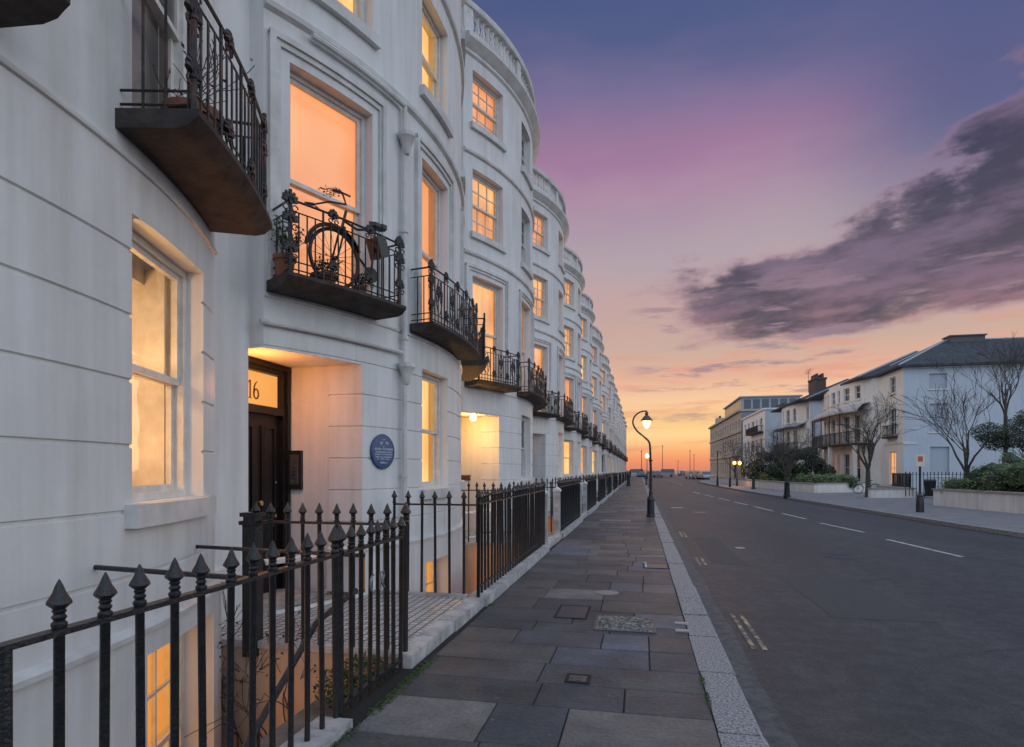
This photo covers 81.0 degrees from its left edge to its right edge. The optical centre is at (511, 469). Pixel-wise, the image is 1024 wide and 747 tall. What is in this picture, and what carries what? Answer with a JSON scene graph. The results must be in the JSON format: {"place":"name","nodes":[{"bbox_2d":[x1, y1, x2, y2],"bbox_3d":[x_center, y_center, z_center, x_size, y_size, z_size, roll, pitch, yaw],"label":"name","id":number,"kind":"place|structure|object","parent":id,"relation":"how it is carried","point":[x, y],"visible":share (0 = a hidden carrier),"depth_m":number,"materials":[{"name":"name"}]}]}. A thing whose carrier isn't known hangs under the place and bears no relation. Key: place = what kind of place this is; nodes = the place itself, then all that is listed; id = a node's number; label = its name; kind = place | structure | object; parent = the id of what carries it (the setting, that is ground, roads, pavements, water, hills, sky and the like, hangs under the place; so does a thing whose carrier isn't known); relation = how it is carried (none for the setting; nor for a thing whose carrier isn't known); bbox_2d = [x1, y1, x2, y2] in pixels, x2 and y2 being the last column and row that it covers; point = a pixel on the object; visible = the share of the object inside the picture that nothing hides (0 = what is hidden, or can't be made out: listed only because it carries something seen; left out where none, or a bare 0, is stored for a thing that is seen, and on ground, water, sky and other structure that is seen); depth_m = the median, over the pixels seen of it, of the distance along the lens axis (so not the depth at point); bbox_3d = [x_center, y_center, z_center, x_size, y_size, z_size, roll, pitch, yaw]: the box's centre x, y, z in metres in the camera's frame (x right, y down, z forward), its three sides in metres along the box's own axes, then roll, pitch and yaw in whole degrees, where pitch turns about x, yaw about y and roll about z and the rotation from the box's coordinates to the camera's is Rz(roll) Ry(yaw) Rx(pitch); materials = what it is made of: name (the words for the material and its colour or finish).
{"place":"outdoors","nodes":[
{"label":"outdoors","id":0,"kind":"place"},
{"bbox_2d":[333,477,720,746],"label":"pavement","id":1,"kind":"structure","parent":0,"point":[468,680],"depth_m":4.84,"materials":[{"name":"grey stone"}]},
{"bbox_2d":[332,603,711,746],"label":"moss","id":2,"kind":"object","parent":1,"relation":"on","point":[391,694],"visible":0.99,"depth_m":4.30,"materials":[{"name":"green plant"}]},
{"bbox_2d":[553,605,590,619],"bbox_3d":[0.687,1.599,6.761,0.360,0.014,0.620,0,0,12],"label":"manhole cover","id":3,"kind":"object","parent":1,"relation":"on","point":[574,611],"visible":1,"depth_m":6.71,"materials":[{"name":"black metal"}]},
{"bbox_2d":[564,673,590,683],"bbox_3d":[0.505,1.598,4.593,0.190,0.016,0.190,0,0,12],"label":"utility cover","id":4,"kind":"object","parent":1,"relation":"on","point":[577,678],"visible":1,"depth_m":4.58,"materials":[{"name":"black metal"}]},
{"bbox_2d":[593,615,655,633],"bbox_3d":[1.174,1.594,6.234,0.620,0.024,0.620,0,0,12],"label":"inspection cover","id":5,"kind":"object","parent":1,"relation":"on","point":[612,623],"visible":1,"depth_m":6.18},
{"bbox_2d":[632,410,654,516],"bbox_3d":[4.517,-0.221,20.538,0.741,3.642,0.406,0,0,1],"label":"street lamp","id":6,"kind":"object","parent":1,"relation":"on","point":[646,419],"visible":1,"depth_m":20.44,"materials":[{"name":"metal"}]},
{"bbox_2d":[643,563,669,568],"bbox_3d":[2.400,1.599,10.000,0.420,0.014,0.550,0,0,12],"label":"service cover","id":7,"kind":"object","parent":1,"relation":"on","point":[657,565],"visible":1,"depth_m":10.00,"materials":[{"name":"black metal"}]},
{"bbox_2d":[472,0,1023,469],"label":"sky","id":8,"kind":"structure","parent":0,"point":[758,195],"materials":[{"name":"purple"}]},
{"bbox_2d":[631,475,1023,746],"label":"road","id":9,"kind":"structure","parent":0,"point":[826,679],"depth_m":6.81,"materials":[{"name":"grey asphalt"}]},
{"bbox_2d":[644,478,798,746],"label":"gutter","id":10,"kind":"object","parent":9,"relation":"on","point":[775,731],"visible":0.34,"depth_m":5.21,"materials":[{"name":"concrete"}]},
{"bbox_2d":[679,532,767,649],"bbox_3d":[3.536,1.716,11.208,0.145,0.001,11.199,0,0,12],"label":"yellow line","id":11,"kind":"object","parent":9,"relation":"on","point":[747,638],"visible":1,"depth_m":6.45,"materials":[{"name":"paint"}]},
{"bbox_2d":[692,512,939,622],"bbox_3d":[6.817,1.718,15.920,3.618,0.001,18.867,0,0,23],"label":"road patch","id":12,"kind":"object","parent":9,"relation":"on","point":[855,599],"visible":1,"depth_m":8.28,"materials":[{"name":"grey asphalt"}]},
{"bbox_2d":[670,481,963,556],"bbox_3d":[16.711,1.716,60.062,4.938,0.001,97.547,0,0,12],"label":"road marking","id":13,"kind":"object","parent":9,"relation":"on","point":[844,528],"visible":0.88,"depth_m":14.81,"materials":[{"name":"paint"}]},
{"bbox_2d":[697,481,1023,538],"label":"curb","id":14,"kind":"object","parent":9,"relation":"on","point":[890,516],"visible":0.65,"depth_m":20.80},
{"bbox_2d":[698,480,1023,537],"bbox_3d":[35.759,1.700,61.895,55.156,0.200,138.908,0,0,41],"label":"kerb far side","id":15,"kind":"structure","parent":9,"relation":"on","point":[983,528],"depth_m":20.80,"materials":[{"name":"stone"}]},
{"bbox_2d":[701,480,1023,531],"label":"pavement far side","id":16,"kind":"structure","parent":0,"point":[991,519],"depth_m":25.00,"materials":[{"name":"grey concrete"}]},
{"bbox_2d":[715,434,761,478],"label":"bare tree","id":17,"kind":"object","parent":16,"relation":"on","point":[741,452],"visible":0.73,"depth_m":67.35,"materials":[{"name":"brown plant"}]},
{"bbox_2d":[739,446,791,476],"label":"evergreen tree","id":18,"kind":"object","parent":16,"relation":"on","point":[752,469],"visible":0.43,"depth_m":59.63,"materials":[{"name":"green plant"}]},
{"bbox_2d":[723,421,823,498],"bbox_3d":[15.455,-0.630,35.512,5.681,4.661,4.071,0,0,12],"label":"bare tree","id":19,"kind":"object","parent":16,"relation":"on","point":[787,471],"visible":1,"depth_m":35.41,"materials":[{"name":"brown plant"}]},
{"bbox_2d":[710,476,871,492],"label":"garden wall","id":20,"kind":"structure","parent":16,"relation":"on","point":[815,487],"depth_m":43.93,"materials":[{"name":"paint"}]},
{"bbox_2d":[766,447,836,477],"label":"evergreen tree","id":21,"kind":"object","parent":16,"relation":"on","point":[815,466],"visible":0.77,"depth_m":51.23,"materials":[{"name":"green plant"}]},
{"bbox_2d":[747,470,859,489],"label":"hedge","id":22,"kind":"object","parent":16,"relation":"on","point":[819,478],"visible":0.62,"depth_m":45.00,"materials":[{"name":"green plant"}]},
{"bbox_2d":[827,393,906,496],"bbox_3d":[20.943,-1.405,35.669,4.580,6.211,4.069,0,0,40],"label":"bare tree","id":23,"kind":"object","parent":16,"relation":"on","point":[871,445],"visible":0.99,"depth_m":35.47,"materials":[{"name":"brown plant"}]},
{"bbox_2d":[867,485,915,497],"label":"garden wall","id":24,"kind":"structure","parent":16,"relation":"on","point":[879,491],"depth_m":34.53,"materials":[{"name":"paint"}]},
{"bbox_2d":[892,473,910,487],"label":"iron railing","id":25,"kind":"object","parent":24,"relation":"on","point":[900,478],"visible":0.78,"depth_m":37.87,"materials":[{"name":"metal"}]},
{"bbox_2d":[916,454,924,511],"bbox_3d":[15.543,0.500,22.857,0.280,2.200,0.280,0,0,24],"label":"parking sign","id":26,"kind":"object","parent":16,"relation":"on","point":[920,460],"visible":1,"depth_m":22.79,"materials":[{"name":"metal"}]},
{"bbox_2d":[924,479,935,496],"bbox_3d":[24.331,1.068,34.925,0.640,1.055,0.720,0,0,35],"label":"wheelie bin","id":27,"kind":"object","parent":16,"relation":"on","point":[925,485],"visible":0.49,"depth_m":34.72,"materials":[{"name":"black plastic"}]},
{"bbox_2d":[905,471,963,495],"bbox_3d":[25.689,0.787,32.972,6.885,1.434,0.098,0,0,29],"label":"iron railing","id":28,"kind":"object","parent":16,"relation":"on","point":[934,474],"visible":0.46,"depth_m":34.11,"materials":[{"name":"metal"}]},
{"bbox_2d":[877,351,1023,480],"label":"bare tree","id":29,"kind":"object","parent":16,"relation":"on","point":[966,467],"visible":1,"depth_m":26.84,"materials":[{"name":"brown plant"}]},
{"bbox_2d":[939,477,973,492],"bbox_3d":[19.868,0.864,26.662,1.767,1.168,1.899,0,0,12],"label":"hedge","id":30,"kind":"object","parent":16,"relation":"on","point":[954,483],"visible":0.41,"depth_m":26.27,"materials":[{"name":"green plant"}]},
{"bbox_2d":[932,488,1023,513],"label":"garden wall","id":31,"kind":"structure","parent":16,"relation":"on","point":[1003,501],"depth_m":24.05,"materials":[{"name":"paint"}]},
{"bbox_2d":[954,332,1023,456],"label":"bare tree","id":32,"kind":"object","parent":16,"relation":"on","point":[1004,398],"visible":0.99,"depth_m":30.83,"materials":[{"name":"brown plant"}]},
{"bbox_2d":[962,448,1023,491],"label":"hedge","id":33,"kind":"object","parent":16,"relation":"on","point":[1007,475],"visible":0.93,"depth_m":24.49,"materials":[{"name":"green plant"}]},
{"bbox_2d":[970,410,1023,457],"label":"evergreen tree","id":34,"kind":"object","parent":16,"relation":"on","point":[1006,438],"visible":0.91,"depth_m":28.70,"materials":[{"name":"green plant"}]},
{"bbox_3d":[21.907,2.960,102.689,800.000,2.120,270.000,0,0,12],"label":"ground","id":35,"kind":"structure","parent":0,"visible":0},
{"bbox_2d":[0,0,271,746],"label":"terraced house","id":36,"kind":"structure","parent":35,"relation":"on","point":[124,196],"depth_m":3.36,"materials":[{"name":"paint"}]},
{"bbox_2d":[132,0,185,107],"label":"window","id":37,"kind":"structure","parent":36,"relation":"in","point":[154,9],"depth_m":4.54,"materials":[{"name":"paint"}]},
{"bbox_2d":[148,635,182,746],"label":"window","id":38,"kind":"structure","parent":36,"relation":"in","point":[159,660],"depth_m":4.65,"materials":[{"name":"glass"}]},
{"bbox_2d":[122,230,215,528],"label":"window","id":39,"kind":"structure","parent":36,"relation":"in","point":[158,316],"depth_m":4.49,"materials":[{"name":"paint"}]},
{"bbox_2d":[152,27,254,132],"bbox_3d":[-2.015,-2.457,3.925,0.608,0.824,0.443,0,0,-8],"label":"potted plant","id":40,"kind":"object","parent":36,"relation":"on","point":[180,100],"visible":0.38,"depth_m":3.86,"materials":[{"name":"plant"}]},
{"bbox_2d":[184,582,316,746],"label":"creeper","id":41,"kind":"object","parent":36,"relation":"attached to","point":[237,694],"visible":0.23,"depth_m":5.05,"materials":[{"name":"brown"}]},
{"bbox_2d":[0,525,364,746],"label":"iron railing","id":42,"kind":"object","parent":35,"relation":"on","point":[321,730],"visible":0.98,"depth_m":2.63,"materials":[{"name":"metal"}]},
{"bbox_2d":[337,516,405,717],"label":"iron gate","id":43,"kind":"structure","parent":42,"relation":"attached to","point":[351,535],"depth_m":4.23,"materials":[{"name":"metal"}]},
{"bbox_2d":[221,646,390,746],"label":"bridge base","id":44,"kind":"object","parent":35,"relation":"on","point":[262,684],"depth_m":5.16,"materials":[{"name":"white paint"}]},
{"bbox_2d":[221,592,466,650],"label":"entrance path","id":45,"kind":"structure","parent":44,"relation":"on","point":[424,612],"depth_m":6.09,"materials":[{"name":"tile"}]},
{"bbox_2d":[221,587,483,668],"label":"entrance kerb","id":46,"kind":"structure","parent":44,"relation":"on","point":[422,645],"depth_m":5.71,"materials":[{"name":"stone"}]},
{"bbox_2d":[239,512,266,656],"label":"gate pier","id":47,"kind":"structure","parent":46,"relation":"on","point":[252,529],"depth_m":5.13,"materials":[{"name":"metal"}]},
{"bbox_2d":[251,502,411,651],"bbox_3d":[-1.535,0.870,5.029,1.457,1.228,0.089,0,0,12],"label":"iron railing","id":48,"kind":"object","parent":46,"relation":"on","point":[336,512],"visible":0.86,"depth_m":5.00,"materials":[{"name":"metal"}]},
{"bbox_2d":[391,490,481,595],"bbox_3d":[-0.908,0.857,7.200,1.148,1.252,0.090,0,0,12],"label":"iron railing","id":49,"kind":"object","parent":46,"relation":"on","point":[434,497],"visible":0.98,"depth_m":7.18,"materials":[{"name":"metal"}]},
{"bbox_2d":[213,0,486,626],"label":"terraced house","id":50,"kind":"structure","parent":35,"relation":"on","point":[360,102],"depth_m":7.33,"materials":[{"name":"paint"}]},
{"bbox_2d":[248,412,278,593],"bbox_3d":[-2.906,0.405,6.870,0.110,2.110,0.875,0,0,12],"label":"front door","id":51,"kind":"structure","parent":50,"relation":"in","point":[263,430],"depth_m":7.02,"materials":[{"name":"black paint"}]},
{"bbox_2d":[269,214,309,275],"bbox_3d":[-2.299,-2.297,6.210,0.505,0.655,0.372,0,0,12],"label":"potted plant","id":52,"kind":"object","parent":50,"relation":"on","point":[279,260],"visible":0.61,"depth_m":6.09,"materials":[{"name":"green plant"}]},
{"bbox_2d":[290,450,302,489],"bbox_3d":[-2.685,0.000,7.401,0.200,0.480,0.064,0,0,12],"label":"entry phone","id":53,"kind":"object","parent":50,"relation":"attached to","point":[296,469],"visible":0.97,"depth_m":7.37,"materials":[{"name":"black plastic"}]},
{"bbox_2d":[310,254,344,282],"bbox_3d":[-2.076,-2.177,6.635,0.331,0.414,0.398,0,0,-43],"label":"potted plant","id":54,"kind":"object","parent":50,"relation":"on","point":[327,275],"visible":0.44,"depth_m":6.53,"materials":[{"name":"green plant"}]},
{"bbox_2d":[290,71,364,287],"bbox_3d":[-2.264,-3.190,7.084,0.731,2.620,1.308,0,0,12],"label":"window","id":55,"kind":"structure","parent":50,"relation":"in","point":[327,136],"depth_m":7.23,"materials":[{"name":"glass"}]},
{"bbox_2d":[304,185,389,286],"bbox_3d":[-1.827,-2.532,6.663,0.561,1.124,1.084,0,0,37],"label":"bicycle","id":56,"kind":"object","parent":50,"relation":"on","point":[382,242],"visible":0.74,"depth_m":6.64,"materials":[{"name":"black metal"}]},
{"bbox_2d":[313,0,380,50],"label":"window","id":57,"kind":"structure","parent":50,"relation":"in","point":[350,12],"depth_m":7.14,"materials":[{"name":"paint"}]},
{"bbox_2d":[370,434,394,468],"bbox_3d":[-1.625,-0.230,7.531,0.040,0.444,0.444,0,0,28],"label":"plaque","id":58,"kind":"object","parent":50,"relation":"attached to","point":[382,451],"depth_m":7.50,"materials":[{"name":"blue ceramic"}]},
{"bbox_2d":[425,560,433,591],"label":"window","id":59,"kind":"structure","parent":50,"relation":"in","point":[429,566],"depth_m":9.32,"materials":[{"name":"glass"}]},
{"bbox_2d":[422,168,439,323],"bbox_3d":[-1.364,-3.190,8.947,0.310,2.620,1.218,0,0,12],"label":"window","id":60,"kind":"structure","parent":50,"relation":"in","point":[427,183],"depth_m":9.35,"materials":[{"name":"glass"}]},
{"bbox_2d":[420,372,453,499],"bbox_3d":[-1.271,-0.565,8.927,0.500,1.950,1.218,0,0,12],"label":"window","id":61,"kind":"structure","parent":50,"relation":"in","point":[434,441],"depth_m":9.34,"materials":[{"name":"paint"}]},
{"bbox_2d":[420,3,453,138],"bbox_3d":[-1.271,-6.055,8.927,0.500,1.690,1.218,0,0,12],"label":"window","id":62,"kind":"structure","parent":50,"relation":"in","point":[431,96],"depth_m":9.30,"materials":[{"name":"glass"}]},
{"bbox_2d":[465,545,511,596],"bbox_3d":[-0.389,2.763,13.299,2.390,2.475,2.250,0,0,12],"label":"bridge base","id":63,"kind":"object","parent":35,"relation":"on","point":[470,569],"depth_m":12.24,"materials":[{"name":"white paint"}]},
{"bbox_2d":[465,530,561,547],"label":"entrance kerb","id":64,"kind":"structure","parent":63,"relation":"on","point":[553,539],"depth_m":13.23,"materials":[{"name":"stone"}]},
{"bbox_2d":[461,482,544,542],"bbox_3d":[-0.219,0.862,12.113,1.799,1.243,0.092,0,0,12],"label":"iron railing","id":65,"kind":"object","parent":64,"relation":"on","point":[484,486],"visible":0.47,"depth_m":12.16,"materials":[{"name":"metal"}]},
{"bbox_2d":[512,480,554,531],"bbox_3d":[0.569,0.864,14.248,1.149,1.240,0.084,0,0,12],"label":"iron railing","id":66,"kind":"object","parent":64,"relation":"on","point":[550,487],"visible":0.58,"depth_m":14.17,"materials":[{"name":"metal"}]},
{"bbox_2d":[545,490,548,544],"bbox_3d":[0.645,0.955,12.081,0.200,1.130,0.200,0,0,12],"label":"gate post","id":67,"kind":"object","parent":64,"relation":"on","point":[546,516],"visible":0.3,"depth_m":12.00,"materials":[{"name":"stone"}]},
{"bbox_2d":[553,487,560,534],"bbox_3d":[1.052,0.955,13.988,0.200,1.130,0.200,0,0,12],"label":"gate post","id":68,"kind":"object","parent":64,"relation":"on","point":[556,490],"visible":0.94,"depth_m":13.92,"materials":[{"name":"stone"}]},
{"bbox_2d":[460,0,547,537],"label":"terraced house","id":69,"kind":"structure","parent":35,"relation":"on","point":[503,397],"depth_m":14.44,"materials":[{"name":"paint"}]},
{"bbox_2d":[473,278,498,381],"bbox_3d":[-0.729,-3.190,14.103,0.658,2.620,1.277,0,0,12],"label":"window","id":70,"kind":"structure","parent":69,"relation":"in","point":[486,296],"depth_m":14.43,"materials":[{"name":"glass"}]},
{"bbox_2d":[470,173,506,253],"bbox_3d":[-0.643,-6.055,14.029,0.855,1.690,1.385,0,0,12],"label":"window","id":71,"kind":"structure","parent":69,"relation":"in","point":[485,230],"depth_m":14.21,"materials":[{"name":"glass"}]},
{"bbox_2d":[470,76,506,152],"bbox_3d":[-0.643,-8.390,14.029,0.855,1.460,1.385,0,0,12],"label":"window","id":72,"kind":"structure","parent":69,"relation":"in","point":[485,121],"depth_m":14.18,"materials":[{"name":"glass"}]},
{"bbox_2d":[522,306,525,391],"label":"window","id":73,"kind":"structure","parent":69,"relation":"in","point":[523,309],"depth_m":16.38,"materials":[{"name":"paint"}]},
{"bbox_2d":[521,417,532,484],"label":"window","id":74,"kind":"structure","parent":69,"relation":"in","point":[523,419],"depth_m":16.38,"materials":[{"name":"paint"}]},
{"bbox_2d":[521,216,532,279],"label":"window","id":75,"kind":"structure","parent":69,"relation":"in","point":[524,266],"depth_m":16.34,"materials":[{"name":"paint"}]},
{"bbox_2d":[521,133,532,190],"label":"window","id":76,"kind":"structure","parent":69,"relation":"in","point":[523,168],"depth_m":16.21,"materials":[{"name":"paint"}]},
{"bbox_2d":[469,481,549,606],"bbox_3d":[0.118,1.059,9.517,0.230,1.683,5.048,0,0,12],"label":"iron railing","id":77,"kind":"object","parent":35,"relation":"on","point":[527,552],"visible":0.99,"depth_m":8.70,"materials":[{"name":"metal"}]},
{"bbox_2d":[532,166,573,513],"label":"terraced house","id":78,"kind":"structure","parent":35,"relation":"on","point":[553,418],"depth_m":21.58,"materials":[{"name":"paint"}]},
{"bbox_2d":[534,345,544,411],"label":"window","id":79,"kind":"structure","parent":78,"relation":"in","point":[539,352],"depth_m":21.47,"materials":[{"name":"glass"}]},
{"bbox_2d":[533,276,550,324],"bbox_3d":[0.859,-6.055,21.071,0.855,1.690,1.385,0,0,12],"label":"window","id":80,"kind":"structure","parent":78,"relation":"in","point":[538,284],"depth_m":21.42,"materials":[{"name":"glass"}]},
{"bbox_2d":[533,212,550,255],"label":"window","id":81,"kind":"structure","parent":78,"relation":"in","point":[539,228],"depth_m":21.37,"materials":[{"name":"glass"}]},
{"bbox_2d":[557,477,582,538],"bbox_3d":[1.620,1.059,16.557,0.230,1.683,5.054,0,0,12],"label":"iron railing","id":82,"kind":"object","parent":35,"relation":"on","point":[571,519],"visible":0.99,"depth_m":15.97,"materials":[{"name":"metal"}]},
{"bbox_2d":[564,245,588,482],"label":"terraced house","id":83,"kind":"structure","parent":35,"relation":"on","point":[574,280],"depth_m":28.95,"materials":[{"name":"paint"}]},
{"bbox_2d":[565,377,571,401],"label":"window","id":84,"kind":"structure","parent":83,"relation":"in","point":[568,382],"depth_m":28.93,"materials":[{"name":"glass"}]},
{"bbox_2d":[564,440,575,478],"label":"window","id":85,"kind":"structure","parent":83,"relation":"in","point":[567,443],"depth_m":28.90,"materials":[{"name":"glass"}]},
{"bbox_2d":[564,326,575,361],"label":"window","id":86,"kind":"structure","parent":83,"relation":"in","point":[568,332],"depth_m":28.85,"materials":[{"name":"glass"}]},
{"bbox_2d":[564,279,575,310],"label":"window","id":87,"kind":"structure","parent":83,"relation":"in","point":[568,286],"depth_m":28.77,"materials":[{"name":"glass"}]},
{"bbox_2d":[581,292,597,495],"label":"terraced house","id":88,"kind":"structure","parent":35,"relation":"on","point":[589,317],"depth_m":36.03,"materials":[{"name":"paint"}]},
{"bbox_2d":[585,475,598,515],"bbox_3d":[3.121,1.059,23.594,0.230,1.683,5.048,0,0,12],"label":"iron railing","id":89,"kind":"object","parent":35,"relation":"on","point":[592,506],"visible":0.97,"depth_m":23.43,"materials":[{"name":"metal"}]},
{"bbox_2d":[592,325,605,489],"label":"terraced house","id":90,"kind":"structure","parent":35,"relation":"on","point":[597,370],"depth_m":44.51,"materials":[{"name":"paint"}]},
{"bbox_2d":[597,474,606,503],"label":"iron railing","id":91,"kind":"object","parent":35,"relation":"on","point":[602,496],"visible":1,"depth_m":30.10,"materials":[{"name":"metal"}]},
{"bbox_2d":[602,354,612,474],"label":"terraced house","id":92,"kind":"structure","parent":35,"relation":"on","point":[606,372],"depth_m":55.15,"materials":[{"name":"paint"}]},
{"bbox_2d":[609,374,616,483],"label":"terraced house","id":93,"kind":"structure","parent":35,"relation":"on","point":[611,419],"depth_m":65.80,"materials":[{"name":"paint"}]},
{"bbox_2d":[614,388,619,472],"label":"terraced house","id":94,"kind":"structure","parent":35,"relation":"on","point":[616,396],"depth_m":76.40,"materials":[{"name":"paint"}]},
{"bbox_2d":[617,398,621,479],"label":"terraced house","id":95,"kind":"structure","parent":35,"relation":"on","point":[618,431],"depth_m":86.99,"materials":[{"name":"paint"}]},
{"bbox_2d":[620,406,623,471],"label":"terraced house","id":96,"kind":"structure","parent":35,"relation":"on","point":[621,412],"depth_m":97.86,"materials":[{"name":"paint"}]},
{"bbox_2d":[642,477,769,746],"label":"kerb","id":97,"kind":"structure","parent":35,"relation":"on","point":[735,721],"depth_m":4.91,"materials":[{"name":"stone"}]},
{"bbox_2d":[708,395,802,478],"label":"brown terrace","id":98,"kind":"structure","parent":35,"relation":"on","point":[738,409],"depth_m":126.02,"materials":[{"name":"paint"}]},
{"bbox_2d":[741,403,787,478],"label":"town house","id":99,"kind":"structure","parent":35,"relation":"on","point":[758,423],"depth_m":96.73,"materials":[{"name":"paint"}]},
{"bbox_2d":[770,368,848,474],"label":"villa","id":100,"kind":"object","parent":35,"relation":"on","point":[798,412],"visible":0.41,"depth_m":70.93,"materials":[{"name":"paint"}]},
{"bbox_2d":[806,333,1023,491],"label":"villa","id":101,"kind":"object","parent":35,"relation":"on","point":[908,375],"visible":0.73,"depth_m":44.24,"materials":[{"name":"paint"}]},
{"bbox_2d":[929,373,945,388],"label":"blind window","id":102,"kind":"structure","parent":101,"relation":"in","point":[938,379],"depth_m":43.92,"materials":[{"name":"grey paint"}]},
{"bbox_2d":[929,404,946,431],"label":"blind window","id":103,"kind":"structure","parent":101,"relation":"in","point":[931,406],"depth_m":43.93,"materials":[{"name":"grey paint"}]},
{"bbox_2d":[930,447,947,473],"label":"blind window","id":104,"kind":"structure","parent":101,"relation":"in","point":[938,455],"depth_m":43.89,"materials":[{"name":"grey paint"}]},
{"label":"basement area","id":105,"kind":"structure","parent":0,"visible":0},
{"bbox_2d":[242,588,357,746],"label":"basement stairs","id":106,"kind":"structure","parent":105,"relation":"on","point":[281,734],"depth_m":4.17,"materials":[{"name":"stone"}]},
{"bbox_2d":[312,651,383,709],"bbox_3d":[-1.230,1.665,4.711,0.653,0.442,0.451,0,0,33],"label":"fern","id":107,"kind":"object","parent":106,"relation":"on","point":[355,678],"visible":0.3,"depth_m":4.72,"materials":[{"name":"green plant"}]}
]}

